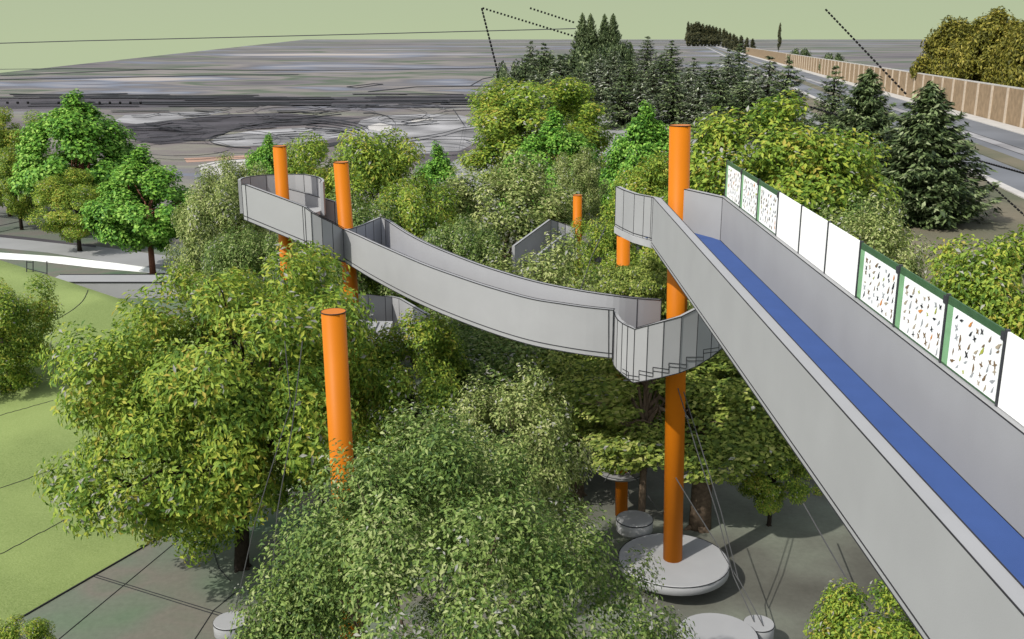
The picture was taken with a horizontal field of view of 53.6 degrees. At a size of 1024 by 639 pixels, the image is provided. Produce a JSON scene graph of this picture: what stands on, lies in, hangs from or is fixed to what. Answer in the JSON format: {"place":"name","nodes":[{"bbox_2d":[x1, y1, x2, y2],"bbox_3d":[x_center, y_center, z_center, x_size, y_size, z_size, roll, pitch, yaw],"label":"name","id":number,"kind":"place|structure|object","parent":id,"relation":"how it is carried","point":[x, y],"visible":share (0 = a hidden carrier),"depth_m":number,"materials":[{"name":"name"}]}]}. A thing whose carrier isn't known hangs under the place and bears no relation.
{"place":"outdoors","nodes":[
{"label":"outdoors","id":0,"kind":"place"},
{"bbox_2d":[0,253,167,272],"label":"path","id":1,"kind":"structure","parent":0,"point":[80,262],"depth_m":65.64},
{"bbox_2d":[0,237,206,271],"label":"paving","id":2,"kind":"structure","parent":0,"point":[111,255],"depth_m":68.76,"materials":[{"name":"concrete"}]},
{"bbox_2d":[0,260,280,627],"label":"lawn","id":3,"kind":"structure","parent":0,"point":[43,560],"depth_m":31.73,"materials":[{"name":"green plant"}]},
{"bbox_2d":[0,273,64,394],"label":"leafy tree","id":4,"kind":"object","parent":3,"relation":"on","point":[17,338],"visible":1,"depth_m":37.11,"materials":[{"name":"green plant"}]},
{"bbox_2d":[115,111,222,123],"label":"paving","id":5,"kind":"structure","parent":0,"point":[139,118],"depth_m":187.22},
{"bbox_2d":[0,94,480,108],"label":"field","id":6,"kind":"structure","parent":0,"point":[13,104],"depth_m":233.36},
{"bbox_2d":[128,113,359,144],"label":"field","id":7,"kind":"structure","parent":0,"point":[229,122],"depth_m":169.03,"materials":[{"name":"grey"}]},
{"bbox_2d":[212,125,356,145],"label":"paving","id":8,"kind":"structure","parent":0,"point":[253,137],"depth_m":149.99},
{"bbox_2d":[0,28,575,43],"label":"overhead line","id":9,"kind":"object","parent":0,"point":[284,36],"visible":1,"depth_m":365.88,"materials":[{"name":"grey metal"}]},
{"bbox_2d":[341,292,429,352],"bbox_3d":[-5.093,0.064,36.882,3.274,2.221,4.096,-6,17,-22],"label":"stair","id":10,"kind":"object","parent":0,"point":[389,309],"visible":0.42,"depth_m":38.45,"materials":[{"name":"concrete"}]},
{"bbox_2d":[345,114,481,154],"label":"paving","id":11,"kind":"structure","parent":0,"point":[417,129],"depth_m":159.69,"materials":[{"name":"concrete"}]},
{"bbox_2d":[0,67,505,225],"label":"track edges","id":12,"kind":"object","parent":11,"relation":"on","point":[184,102],"visible":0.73,"depth_m":223.29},
{"bbox_2d":[0,39,1020,638],"bbox_3d":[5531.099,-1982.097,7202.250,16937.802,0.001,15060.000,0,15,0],"label":"ground","id":13,"kind":"structure","parent":0,"point":[786,567],"depth_m":33.02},
{"bbox_2d":[0,144,42,229],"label":"leafy tree","id":14,"kind":"object","parent":13,"relation":"on","point":[21,207],"visible":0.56,"depth_m":74.79,"materials":[{"name":"green plant"}]},
{"bbox_2d":[0,107,54,216],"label":"leafy tree","id":15,"kind":"object","parent":13,"relation":"on","point":[6,138],"visible":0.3,"depth_m":80.69,"materials":[{"name":"green plant"}]},
{"bbox_2d":[0,613,56,638],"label":"leafy tree","id":16,"kind":"object","parent":13,"relation":"on","point":[40,628],"visible":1,"depth_m":21.09,"materials":[{"name":"green plant"}]},
{"bbox_2d":[25,167,110,250],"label":"leafy tree","id":17,"kind":"object","parent":13,"relation":"on","point":[57,192],"visible":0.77,"depth_m":67.04,"materials":[{"name":"green plant"}]},
{"bbox_2d":[6,88,140,234],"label":"round tree","id":18,"kind":"object","parent":13,"relation":"on","point":[81,132],"visible":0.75,"depth_m":71.17,"materials":[{"name":"green plant"}]},
{"bbox_2d":[79,143,212,273],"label":"round tree","id":19,"kind":"object","parent":13,"relation":"on","point":[135,222],"visible":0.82,"depth_m":59.71,"materials":[{"name":"green plant"}]},
{"bbox_2d":[59,529,234,638],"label":"ground markings","id":20,"kind":"object","parent":13,"relation":"on","point":[155,595],"visible":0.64,"depth_m":26.38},
{"bbox_2d":[55,274,366,297],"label":"pathway","id":21,"kind":"structure","parent":13,"relation":"on","point":[116,285],"depth_m":56.70,"materials":[{"name":"concrete"}]},
{"bbox_2d":[30,237,399,572],"bbox_3d":[-7.542,2.588,26.187,9.167,9.370,8.647,-13,20,-40],"label":"leafy tree","id":22,"kind":"object","parent":13,"relation":"on","point":[233,450],"visible":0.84,"depth_m":24.23,"materials":[{"name":"green plant"}]},
{"bbox_2d":[162,163,268,317],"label":"bushy tree","id":23,"kind":"object","parent":13,"relation":"on","point":[191,221],"visible":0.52,"depth_m":43.67,"materials":[{"name":"green plant"}]},
{"bbox_2d":[213,611,247,638],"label":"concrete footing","id":24,"kind":"object","parent":13,"relation":"on","point":[222,625],"visible":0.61,"depth_m":23.90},
{"bbox_2d":[198,151,277,278],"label":"bushy tree","id":25,"kind":"object","parent":13,"relation":"on","point":[243,172],"visible":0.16,"depth_m":49.61,"materials":[{"name":"green plant"}]},
{"bbox_2d":[199,224,299,370],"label":"bushy tree","id":26,"kind":"object","parent":13,"relation":"on","point":[250,251],"visible":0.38,"depth_m":37.21,"materials":[{"name":"green plant"}]},
{"bbox_2d":[244,132,277,234],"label":"round tree","id":27,"kind":"object","parent":13,"relation":"on","point":[263,153],"visible":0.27,"depth_m":66.96,"materials":[{"name":"green plant"}]},
{"bbox_2d":[272,145,301,451],"bbox_3d":[-7.066,-0.048,32.260,0.431,10.857,0.431,0,15,0],"label":"support post","id":28,"kind":"object","parent":13,"relation":"on","point":[280,170],"visible":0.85,"depth_m":30.92,"materials":[{"name":"metal"}]},
{"bbox_2d":[238,174,325,215],"bbox_3d":[-7.087,-3.797,31.326,2.593,1.138,2.317,0,15,0],"label":"round landing","id":29,"kind":"object","parent":28,"relation":"attached to","point":[312,184],"visible":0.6,"depth_m":31.98,"materials":[{"name":"concrete"}]},
{"bbox_2d":[241,183,344,261],"bbox_3d":[-6.537,-3.021,31.163,2.907,2.438,2.259,6,17,21],"label":"footbridge","id":30,"kind":"object","parent":28,"relation":"attached to","point":[294,217],"visible":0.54,"depth_m":30.16,"materials":[{"name":"concrete"}]},
{"bbox_2d":[251,270,375,517],"bbox_3d":[-5.697,2.323,29.632,3.998,7.980,3.506,-7,17,-24],"label":"leafy tree","id":31,"kind":"object","parent":13,"relation":"on","point":[270,295],"visible":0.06,"depth_m":28.92,"materials":[{"name":"green plant"}]},
{"bbox_2d":[273,136,355,246],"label":"leafy tree","id":32,"kind":"object","parent":13,"relation":"on","point":[291,162],"visible":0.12,"depth_m":50.79,"materials":[{"name":"green plant"}]},
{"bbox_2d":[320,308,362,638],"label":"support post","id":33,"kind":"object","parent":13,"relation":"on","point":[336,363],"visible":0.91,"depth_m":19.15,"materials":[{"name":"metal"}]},
{"bbox_2d":[278,187,411,302],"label":"bushy tree","id":34,"kind":"object","parent":13,"relation":"on","point":[363,213],"visible":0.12,"depth_m":41.03,"materials":[{"name":"green plant"}]},
{"bbox_2d":[333,161,366,436],"bbox_3d":[-5.078,0.166,32.423,0.809,10.372,0.482,0,15,0],"label":"support post","id":35,"kind":"object","parent":13,"relation":"on","point":[343,193],"visible":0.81,"depth_m":31.22,"materials":[{"name":"metal"}]},
{"bbox_2d":[343,217,661,358],"bbox_3d":[-1.270,-1.090,28.254,3.230,1.833,11.582,-15,21,-43],"label":"footbridge","id":36,"kind":"object","parent":35,"relation":"attached to","point":[391,255],"visible":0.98,"depth_m":25.90,"materials":[{"name":"grey concrete"}]},
{"bbox_2d":[287,127,439,296],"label":"leafy tree","id":37,"kind":"object","parent":13,"relation":"on","point":[378,167],"visible":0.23,"depth_m":46.45,"materials":[{"name":"green plant"}]},
{"bbox_2d":[358,177,460,365],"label":"leafy tree","id":38,"kind":"object","parent":13,"relation":"on","point":[415,218],"visible":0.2,"depth_m":42.48,"materials":[{"name":"green plant"}]},
{"bbox_2d":[348,307,479,531],"bbox_3d":[-2.963,3.057,28.846,4.326,6.947,4.933,-3,16,-11],"label":"leafy tree","id":39,"kind":"object","parent":13,"relation":"on","point":[390,389],"visible":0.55,"depth_m":27.86,"materials":[{"name":"green plant"}]},
{"bbox_2d":[413,140,478,235],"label":"round tree","id":40,"kind":"object","parent":13,"relation":"on","point":[437,167],"visible":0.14,"depth_m":57.34,"materials":[{"name":"green plant"}]},
{"bbox_2d":[224,398,695,638],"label":"bushy tree","id":41,"kind":"object","parent":13,"relation":"on","point":[499,544],"visible":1,"depth_m":14.45,"materials":[{"name":"green plant"}]},
{"bbox_2d":[418,213,502,334],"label":"bushy tree","id":42,"kind":"object","parent":13,"relation":"on","point":[463,241],"visible":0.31,"depth_m":39.90,"materials":[{"name":"green plant"}]},
{"bbox_2d":[408,318,583,498],"bbox_3d":[-0.450,2.797,31.621,6.218,5.973,4.364,0,15,0],"label":"bushy tree","id":43,"kind":"object","parent":13,"relation":"on","point":[478,358],"visible":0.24,"depth_m":30.00,"materials":[{"name":"green plant"}]},
{"bbox_2d":[426,147,579,278],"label":"bushy tree","id":44,"kind":"object","parent":13,"relation":"on","point":[523,219],"visible":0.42,"depth_m":49.04,"materials":[{"name":"green plant"}]},
{"bbox_2d":[443,358,594,607],"bbox_3d":[0.069,4.221,25.028,3.975,6.769,2.494,0,15,0],"label":"bushy tree","id":45,"kind":"object","parent":13,"relation":"on","point":[540,444],"visible":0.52,"depth_m":24.24,"materials":[{"name":"green plant"}]},
{"bbox_2d":[454,75,616,195],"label":"leafy tree","id":46,"kind":"object","parent":13,"relation":"on","point":[503,128],"visible":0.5,"depth_m":75.50,"materials":[{"name":"green plant"}]},
{"bbox_2d":[472,227,606,436],"bbox_3d":[1.013,0.911,34.481,6.282,8.151,4.224,0,15,0],"label":"bushy tree","id":47,"kind":"object","parent":13,"relation":"on","point":[552,272],"visible":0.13,"depth_m":33.49,"materials":[{"name":"green plant"}]},
{"bbox_2d":[497,106,609,221],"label":"round tree","id":48,"kind":"object","parent":13,"relation":"on","point":[558,140],"visible":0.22,"depth_m":62.60,"materials":[{"name":"green plant"}]},
{"bbox_2d":[485,342,654,498],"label":"maple tree","id":49,"kind":"object","parent":13,"relation":"on","point":[567,369],"visible":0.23,"depth_m":29.73,"materials":[{"name":"green plant"}]},
{"bbox_2d":[547,145,609,264],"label":"bushy tree","id":50,"kind":"object","parent":13,"relation":"on","point":[590,183],"visible":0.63,"depth_m":53.41,"materials":[{"name":"green plant"}]},
{"bbox_2d":[564,217,641,289],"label":"leafy tree","id":51,"kind":"object","parent":13,"relation":"on","point":[607,245],"visible":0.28,"depth_m":38.15,"materials":[{"name":"green plant"}]},
{"bbox_2d":[615,234,629,515],"bbox_3d":[3.232,1.786,29.759,0.576,8.665,0.402,0,15,0],"label":"support post","id":52,"kind":"object","parent":13,"relation":"on","point":[621,488],"visible":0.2,"depth_m":30.45,"materials":[{"name":"metal"}]},
{"bbox_2d":[597,99,668,249],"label":"round tree","id":53,"kind":"object","parent":13,"relation":"on","point":[648,134],"visible":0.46,"depth_m":60.67,"materials":[{"name":"green plant"}]},
{"bbox_2d":[597,150,668,293],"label":"leafy tree","id":54,"kind":"object","parent":13,"relation":"on","point":[650,181],"visible":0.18,"depth_m":47.89,"materials":[{"name":"green plant"}]},
{"bbox_2d":[616,510,653,538],"bbox_3d":[3.452,5.807,28.590,1.056,0.450,1.056,0,15,0],"label":"play drum","id":55,"kind":"object","parent":13,"relation":"on","point":[631,524],"visible":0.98,"depth_m":28.30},
{"bbox_2d":[595,252,690,511],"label":"maple tree","id":56,"kind":"object","parent":13,"relation":"on","point":[640,280],"visible":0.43,"depth_m":26.94,"materials":[{"name":"green plant"}]},
{"bbox_2d":[618,533,729,595],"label":"round platform","id":57,"kind":"structure","parent":13,"relation":"on","point":[702,567],"depth_m":26.51,"materials":[{"name":"concrete"}]},
{"bbox_2d":[663,124,690,562],"bbox_3d":[4.107,1.227,25.453,0.838,12.049,0.527,0,15,0],"label":"support post","id":58,"kind":"object","parent":57,"relation":"on","point":[679,159],"visible":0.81,"depth_m":25.51,"materials":[{"name":"metal"}]},
{"bbox_2d":[612,308,721,382],"bbox_3d":[4.258,-0.195,24.672,2.010,2.618,4.291,14,20,40],"label":"spiral stair","id":59,"kind":"object","parent":58,"relation":"attached to","point":[684,342],"visible":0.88,"depth_m":23.31,"materials":[{"name":"grey metal"}]},
{"bbox_2d":[677,388,754,621],"bbox_3d":[5.013,4.446,24.677,0.184,4.968,3.170,-9,18,-30],"label":"cable","id":60,"kind":"object","parent":58,"relation":"hanging from","point":[714,505],"visible":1,"depth_m":24.89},
{"bbox_2d":[614,186,1023,638],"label":"footbridge","id":61,"kind":"object","parent":58,"relation":"attached to","point":[908,452],"visible":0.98,"depth_m":11.54,"materials":[{"name":"concrete"}]},
{"bbox_2d":[724,159,740,206],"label":"poster board","id":62,"kind":"object","parent":61,"relation":"on","point":[732,182],"visible":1,"depth_m":22.07,"materials":[{"name":"paper"}]},
{"bbox_2d":[739,169,757,219],"bbox_3d":[4.834,-2.565,20.667,0.044,0.843,1.420,0,15,-1],"label":"poster board","id":63,"kind":"object","parent":61,"relation":"on","point":[748,193],"visible":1,"depth_m":20.68,"materials":[{"name":"paper"}]},
{"bbox_2d":[755,179,777,233],"bbox_3d":[4.858,-2.156,19.289,0.044,0.844,1.475,0,15,-1],"label":"poster board","id":64,"kind":"object","parent":61,"relation":"on","point":[766,205],"visible":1,"depth_m":19.29,"materials":[{"name":"paper"}]},
{"bbox_2d":[775,191,800,250],"bbox_3d":[4.882,-1.746,17.910,0.044,0.844,1.422,0,15,-1],"label":"blank board","id":65,"kind":"object","parent":61,"relation":"on","point":[787,220],"visible":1,"depth_m":17.88,"materials":[{"name":"grey metal"}]},
{"bbox_2d":[797,205,827,270],"bbox_3d":[4.906,-1.338,16.538,0.044,0.844,1.416,0,15,-1],"label":"blank board","id":66,"kind":"object","parent":61,"relation":"on","point":[812,236],"visible":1,"depth_m":16.53,"materials":[{"name":"grey metal"}]},
{"bbox_2d":[823,221,859,295],"bbox_3d":[4.930,-0.930,15.162,0.044,0.844,1.433,0,15,-1],"label":"blank board","id":67,"kind":"object","parent":61,"relation":"on","point":[841,257],"visible":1,"depth_m":15.14,"materials":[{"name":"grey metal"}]},
{"bbox_2d":[855,241,898,323],"bbox_3d":[4.954,-0.516,13.769,0.044,0.844,1.448,0,15,-1],"label":"poster board","id":68,"kind":"object","parent":61,"relation":"on","point":[876,280],"visible":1,"depth_m":13.75,"materials":[{"name":"paper"}]},
{"bbox_2d":[892,264,945,360],"bbox_3d":[4.978,-0.108,12.395,0.044,0.844,1.439,0,15,-1],"label":"poster board","id":69,"kind":"object","parent":61,"relation":"on","point":[919,309],"visible":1,"depth_m":12.36,"materials":[{"name":"paper"}]},
{"bbox_2d":[938,293,1004,403],"bbox_3d":[5.001,0.292,11.046,0.044,0.843,1.396,0,15,-1],"label":"poster board","id":70,"kind":"object","parent":61,"relation":"on","point":[971,345],"visible":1,"depth_m":11.01,"materials":[{"name":"paper"}]},
{"bbox_2d":[995,329,1023,425],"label":"blank board","id":71,"kind":"object","parent":61,"relation":"on","point":[1009,399],"visible":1,"depth_m":10.16,"materials":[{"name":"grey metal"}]},
{"bbox_2d":[548,349,800,533],"bbox_3d":[5.554,3.389,29.402,9.116,5.987,3.856,0,15,0],"label":"maple tree","id":72,"kind":"object","parent":13,"relation":"on","point":[735,426],"visible":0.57,"depth_m":28.04,"materials":[{"name":"green plant"}]},
{"bbox_2d":[676,613,759,638],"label":"concrete base","id":73,"kind":"object","parent":13,"relation":"on","point":[714,626],"visible":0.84,"depth_m":23.67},
{"bbox_2d":[743,615,774,638],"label":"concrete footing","id":74,"kind":"object","parent":13,"relation":"on","point":[766,631],"visible":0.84,"depth_m":23.87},
{"bbox_2d":[726,433,822,526],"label":"leafy tree","id":75,"kind":"object","parent":13,"relation":"on","point":[764,490],"visible":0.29,"depth_m":28.93,"materials":[{"name":"green plant"}]},
{"bbox_2d":[660,90,914,266],"bbox_3d":[11.843,-3.618,43.508,10.297,12.167,11.742,9,18,30],"label":"leafy tree","id":76,"kind":"object","parent":13,"relation":"on","point":[780,162],"visible":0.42,"depth_m":40.56,"materials":[{"name":"green plant"}]},
{"bbox_2d":[781,177,893,258],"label":"bushy tree","id":77,"kind":"object","parent":13,"relation":"on","point":[856,205],"visible":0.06,"depth_m":39.07,"materials":[{"name":"green plant"}]},
{"bbox_2d":[687,98,1023,314],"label":"verge","id":78,"kind":"structure","parent":13,"relation":"on","point":[1011,218],"depth_m":77.39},
{"bbox_2d":[805,65,850,140],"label":"spruce tree","id":79,"kind":"object","parent":78,"relation":"on","point":[833,105],"visible":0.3,"depth_m":124.73,"materials":[{"name":"green plant"}]},
{"bbox_2d":[813,68,901,179],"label":"spruce tree","id":80,"kind":"object","parent":78,"relation":"on","point":[870,114],"visible":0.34,"depth_m":94.98,"materials":[{"name":"green plant"}]},
{"bbox_2d":[863,80,1004,229],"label":"spruce tree","id":81,"kind":"object","parent":78,"relation":"on","point":[926,171],"visible":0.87,"depth_m":77.29,"materials":[{"name":"green plant"}]},
{"bbox_2d":[803,577,921,638],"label":"leafy tree","id":82,"kind":"object","parent":13,"relation":"on","point":[838,609],"visible":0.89,"depth_m":14.38,"materials":[{"name":"green plant"}]},
{"bbox_2d":[716,46,1023,134],"bbox_3d":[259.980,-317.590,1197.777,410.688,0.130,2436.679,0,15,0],"label":"footpath","id":83,"kind":"structure","parent":13,"relation":"on","point":[1008,127],"depth_m":191.84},
{"bbox_2d":[819,189,933,278],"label":"bushy tree","id":84,"kind":"object","parent":13,"relation":"on","point":[890,231],"visible":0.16,"depth_m":33.06,"materials":[{"name":"green plant"}]},
{"bbox_2d":[746,47,1023,127],"bbox_3d":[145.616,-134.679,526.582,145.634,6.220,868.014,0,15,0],"label":"boundary wall","id":85,"kind":"structure","parent":13,"relation":"on","point":[999,103],"depth_m":211.15,"materials":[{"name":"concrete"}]},
{"bbox_2d":[909,15,973,79],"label":"willow tree","id":86,"kind":"object","parent":13,"relation":"on","point":[937,44],"visible":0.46,"depth_m":236.15,"materials":[{"name":"green plant"}]},
{"bbox_2d":[924,224,1023,339],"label":"leafy tree","id":87,"kind":"object","parent":13,"relation":"on","point":[986,288],"visible":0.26,"depth_m":25.43,"materials":[{"name":"green plant"}]},
{"bbox_2d":[952,5,1023,81],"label":"willow tree","id":88,"kind":"object","parent":13,"relation":"on","point":[982,38],"visible":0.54,"depth_m":209.82,"materials":[{"name":"green plant"}]},
{"bbox_2d":[980,25,1021,84],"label":"willow tree","id":89,"kind":"object","parent":13,"relation":"on","point":[998,53],"visible":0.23,"depth_m":199.85,"materials":[{"name":"green plant"}]},
{"bbox_2d":[995,24,1023,87],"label":"willow tree","id":90,"kind":"object","parent":13,"relation":"on","point":[1013,72],"visible":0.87,"depth_m":191.90,"materials":[{"name":"green plant"}]},
{"bbox_2d":[0,0,1023,72],"label":"sky","id":91,"kind":"structure","parent":0,"point":[40,21],"materials":[{"name":"green"}]},
{"bbox_2d":[512,219,576,275],"bbox_3d":[1.691,-3.010,44.086,1.643,1.784,6.713,5,16,16],"label":"footbridge","id":92,"kind":"object","parent":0,"point":[533,240],"visible":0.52,"depth_m":44.26,"materials":[{"name":"concrete"}]},
{"bbox_2d":[389,85,827,200],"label":"hill","id":93,"kind":"structure","parent":0,"point":[614,130],"depth_m":118.16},
{"bbox_2d":[529,43,562,85],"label":"spruce tree","id":94,"kind":"object","parent":93,"relation":"on","point":[543,61],"visible":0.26,"depth_m":169.19,"materials":[{"name":"green plant"}]},
{"bbox_2d":[586,66,634,112],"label":"spruce tree","id":95,"kind":"object","parent":93,"relation":"on","point":[605,85],"visible":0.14,"depth_m":145.60,"materials":[{"name":"green plant"}]},
{"bbox_2d":[597,77,638,129],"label":"spruce tree","id":96,"kind":"object","parent":93,"relation":"on","point":[613,114],"visible":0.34,"depth_m":126.60,"materials":[{"name":"green plant"}]},
{"bbox_2d":[612,78,666,125],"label":"spruce tree","id":97,"kind":"object","parent":93,"relation":"on","point":[640,86],"visible":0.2,"depth_m":126.58,"materials":[{"name":"green plant"}]},
{"bbox_2d":[618,36,672,89],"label":"spruce tree","id":98,"kind":"object","parent":93,"relation":"on","point":[647,57],"visible":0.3,"depth_m":171.61,"materials":[{"name":"green plant"}]},
{"bbox_2d":[629,65,671,108],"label":"spruce tree","id":99,"kind":"object","parent":93,"relation":"on","point":[654,89],"visible":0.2,"depth_m":145.75,"materials":[{"name":"green plant"}]},
{"bbox_2d":[652,74,696,127],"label":"spruce tree","id":100,"kind":"object","parent":93,"relation":"on","point":[671,105],"visible":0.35,"depth_m":126.49,"materials":[{"name":"green plant"}]},
{"bbox_2d":[666,77,717,125],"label":"spruce tree","id":101,"kind":"object","parent":93,"relation":"on","point":[697,102],"visible":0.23,"depth_m":124.71,"materials":[{"name":"green plant"}]},
{"bbox_2d":[687,79,755,139],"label":"spruce tree","id":102,"kind":"object","parent":93,"relation":"on","point":[719,100],"visible":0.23,"depth_m":117.07,"materials":[{"name":"green plant"}]},
{"bbox_2d":[707,49,747,105],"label":"spruce tree","id":103,"kind":"object","parent":93,"relation":"on","point":[727,74],"visible":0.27,"depth_m":145.03,"materials":[{"name":"green plant"}]},
{"bbox_2d":[722,76,759,134],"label":"spruce tree","id":104,"kind":"object","parent":93,"relation":"on","point":[742,103],"visible":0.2,"depth_m":121.69,"materials":[{"name":"green plant"}]},
{"bbox_2d":[729,56,807,138],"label":"spruce tree","id":105,"kind":"object","parent":93,"relation":"on","point":[762,91],"visible":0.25,"depth_m":121.18,"materials":[{"name":"green plant"}]},
{"bbox_2d":[745,60,826,148],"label":"spruce tree","id":106,"kind":"object","parent":93,"relation":"on","point":[788,81],"visible":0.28,"depth_m":114.67,"materials":[{"name":"green plant"}]},
{"bbox_2d":[703,45,1023,191],"bbox_3d":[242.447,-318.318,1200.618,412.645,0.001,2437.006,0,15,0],"label":"road","id":107,"kind":"structure","parent":0,"point":[1013,179],"depth_m":114.06,"materials":[{"name":"asphalt"}]},
{"bbox_2d":[707,45,1023,160],"bbox_3d":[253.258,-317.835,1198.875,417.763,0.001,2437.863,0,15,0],"label":"road","id":108,"kind":"structure","parent":0,"point":[1006,136],"depth_m":163.45,"materials":[{"name":"asphalt"}]},
{"bbox_2d":[720,49,1023,154],"bbox_3d":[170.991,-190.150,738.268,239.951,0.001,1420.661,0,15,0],"label":"lane line","id":109,"kind":"object","parent":108,"relation":"on","point":[995,142],"visible":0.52,"depth_m":150.06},
{"bbox_2d":[708,46,1023,170],"bbox_3d":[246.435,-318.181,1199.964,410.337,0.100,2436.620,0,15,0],"label":"median grass","id":110,"kind":"structure","parent":0,"point":[1014,162],"depth_m":127.09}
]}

